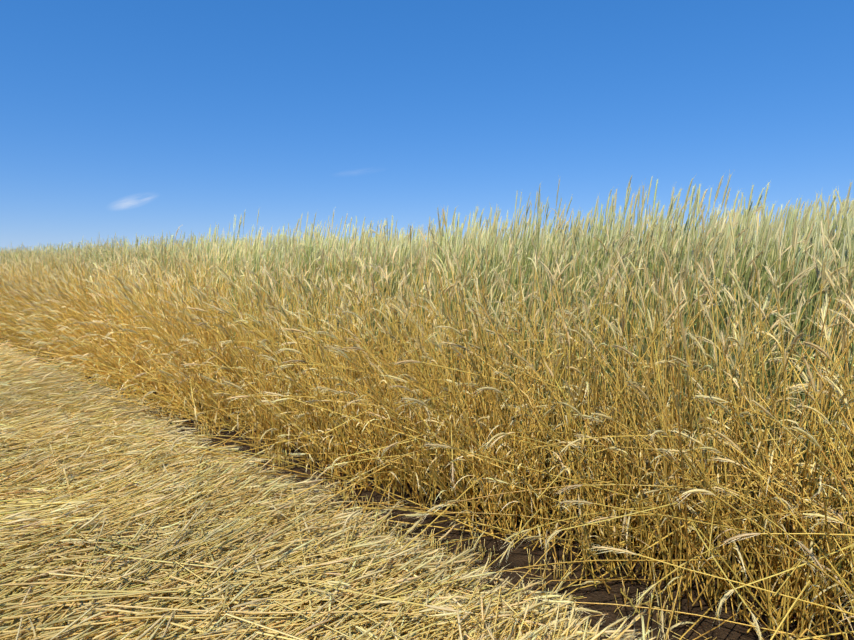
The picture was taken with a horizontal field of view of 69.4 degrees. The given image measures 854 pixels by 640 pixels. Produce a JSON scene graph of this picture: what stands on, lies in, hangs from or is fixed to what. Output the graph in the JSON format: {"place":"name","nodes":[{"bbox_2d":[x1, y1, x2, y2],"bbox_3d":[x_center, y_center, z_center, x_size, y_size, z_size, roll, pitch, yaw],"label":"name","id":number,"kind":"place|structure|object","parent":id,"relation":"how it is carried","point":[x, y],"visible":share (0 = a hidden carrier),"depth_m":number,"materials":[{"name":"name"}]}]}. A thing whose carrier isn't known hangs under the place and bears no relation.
{"place":"outdoors","nodes":[
{"label":"outdoors","id":0,"kind":"place"},
{"bbox_2d":[0,266,853,639],"bbox_3d":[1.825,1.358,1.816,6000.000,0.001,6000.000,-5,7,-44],"label":"soil","id":1,"kind":"structure","parent":0,"point":[518,554],"depth_m":3.12,"materials":[{"name":"brown soil"}]},
{"bbox_2d":[0,342,25,359],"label":"straw swath","id":2,"kind":"object","parent":1,"relation":"on","point":[2,350],"visible":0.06,"depth_m":9.22,"materials":[{"name":"yellow plant"}]},
{"bbox_2d":[0,350,48,371],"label":"straw swath","id":3,"kind":"object","parent":1,"relation":"on","point":[8,360],"visible":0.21,"depth_m":8.19,"materials":[{"name":"beige plant"}]},
{"bbox_2d":[1,248,76,273],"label":"crop strip","id":4,"kind":"object","parent":1,"relation":"on","point":[16,255],"visible":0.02,"depth_m":18.22,"materials":[{"name":"plant"}]},
{"bbox_2d":[0,359,85,384],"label":"straw swath","id":5,"kind":"object","parent":1,"relation":"on","point":[5,370],"visible":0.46,"depth_m":7.34,"materials":[{"name":"beige plant"}]},
{"bbox_2d":[0,243,115,275],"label":"crop strip","id":6,"kind":"object","parent":1,"relation":"on","point":[30,254],"depth_m":16.40,"materials":[{"name":"plant"}]},
{"bbox_2d":[0,364,120,407],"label":"straw swath","id":7,"kind":"object","parent":1,"relation":"on","point":[44,382],"visible":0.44,"depth_m":6.87,"materials":[{"name":"beige plant"}]},
{"bbox_2d":[0,241,134,288],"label":"crop strip","id":8,"kind":"object","parent":1,"relation":"on","point":[18,252],"visible":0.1,"depth_m":15.00,"materials":[{"name":"plant"}]},
{"bbox_2d":[0,380,155,425],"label":"straw swath","id":9,"kind":"object","parent":1,"relation":"on","point":[72,393],"visible":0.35,"depth_m":6.03,"materials":[{"name":"beige plant"}]},
{"bbox_2d":[0,239,196,339],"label":"crop strip","id":10,"kind":"object","parent":1,"relation":"on","point":[17,264],"visible":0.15,"depth_m":13.32,"materials":[{"name":"plant"}]},
{"bbox_2d":[0,391,207,470],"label":"straw swath","id":11,"kind":"object","parent":1,"relation":"on","point":[82,414],"visible":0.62,"depth_m":5.18,"materials":[{"name":"beige plant"}]},
{"bbox_2d":[0,234,238,349],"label":"crop strip","id":12,"kind":"object","parent":1,"relation":"on","point":[31,266],"visible":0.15,"depth_m":11.50,"materials":[{"name":"yellow plant"}]},
{"bbox_2d":[0,413,246,509],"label":"straw swath","id":13,"kind":"object","parent":1,"relation":"on","point":[36,453],"visible":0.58,"depth_m":4.37,"materials":[{"name":"beige plant"}]},
{"bbox_2d":[0,231,281,364],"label":"crop strip","id":14,"kind":"object","parent":1,"relation":"on","point":[77,254],"visible":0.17,"depth_m":10.26,"materials":[{"name":"yellow plant"}]},
{"bbox_2d":[0,230,342,382],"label":"crop strip","id":15,"kind":"object","parent":1,"relation":"on","point":[124,259],"visible":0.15,"depth_m":8.62,"materials":[{"name":"yellow plant"}]},
{"bbox_2d":[0,431,361,606],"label":"straw swath","id":16,"kind":"object","parent":1,"relation":"on","point":[75,498],"visible":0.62,"depth_m":3.48,"materials":[{"name":"beige plant"}]},
{"bbox_2d":[0,210,430,422],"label":"crop strip","id":17,"kind":"object","parent":1,"relation":"on","point":[129,347],"visible":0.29,"depth_m":7.22,"materials":[{"name":"yellow plant"}]},
{"bbox_2d":[0,451,462,639],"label":"straw swath","id":18,"kind":"object","parent":1,"relation":"on","point":[208,536],"visible":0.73,"depth_m":2.79,"materials":[{"name":"beige plant"}]},
{"bbox_2d":[29,384,527,638],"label":"swath mat","id":19,"kind":"object","parent":1,"relation":"on","point":[310,525],"visible":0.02,"depth_m":3.13,"materials":[{"name":"plant"}]},
{"bbox_2d":[14,207,564,472],"bbox_3d":[-0.882,-0.067,6.700,5.993,2.282,4.268,-5,7,-44],"label":"crop strip","id":20,"kind":"object","parent":1,"relation":"on","point":[182,403],"visible":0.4,"depth_m":5.78,"materials":[{"name":"yellow plant"}]},
{"bbox_2d":[2,486,656,639],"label":"straw swath","id":21,"kind":"object","parent":1,"relation":"on","point":[371,595],"visible":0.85,"depth_m":2.41,"materials":[{"name":"beige plant"}]},
{"bbox_2d":[322,230,508,302],"bbox_3d":[-0.558,-0.684,12.378,5.431,2.154,3.131,-5,7,-44],"label":"crop","id":22,"kind":"object","parent":1,"relation":"on","point":[357,243],"depth_m":11.74,"materials":[{"name":"plant"}]},
{"bbox_2d":[75,176,767,570],"bbox_3d":[0.577,0.068,5.314,6.022,2.243,4.514,-5,7,-44],"label":"crop strip","id":23,"kind":"object","parent":1,"relation":"on","point":[367,436],"visible":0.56,"depth_m":4.31,"materials":[{"name":"beige plant"}]},
{"bbox_2d":[225,555,669,639],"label":"straw swath","id":24,"kind":"object","parent":1,"relation":"on","point":[537,633],"visible":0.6,"depth_m":2.25,"materials":[{"name":"beige plant"}]},
{"bbox_2d":[372,226,546,314],"bbox_3d":[1.049,-0.581,11.180,5.189,2.164,2.847,-5,7,-44],"label":"crop","id":25,"kind":"object","parent":1,"relation":"on","point":[455,250],"depth_m":10.10,"materials":[{"name":"green plant"}]},
{"bbox_2d":[457,219,641,350],"bbox_3d":[2.266,-0.420,9.446,5.431,2.154,3.131,-5,7,-44],"label":"crop","id":26,"kind":"object","parent":1,"relation":"on","point":[508,236],"depth_m":8.81,"materials":[{"name":"green plant"}]},
{"bbox_2d":[254,169,853,639],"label":"crop strip","id":27,"kind":"object","parent":1,"relation":"on","point":[692,381],"visible":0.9,"depth_m":3.05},
{"bbox_2d":[571,217,809,383],"bbox_3d":[3.889,-0.318,8.263,5.189,2.164,2.847,-5,7,-44],"label":"crop","id":28,"kind":"object","parent":1,"relation":"on","point":[683,275],"depth_m":7.52,"materials":[{"name":"plant"}]},
{"bbox_2d":[534,269,853,639],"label":"crop strip","id":29,"kind":"object","parent":1,"relation":"on","point":[821,415],"visible":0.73,"depth_m":2.11,"materials":[{"name":"beige plant"}]},
{"bbox_2d":[735,200,853,401],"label":"crop","id":30,"kind":"object","parent":1,"relation":"on","point":[809,286],"depth_m":6.25,"materials":[{"name":"green plant"}]},
{"bbox_2d":[0,0,853,251],"label":"sky","id":31,"kind":"structure","parent":0,"point":[126,118],"materials":[{"name":"blue"}]}
]}

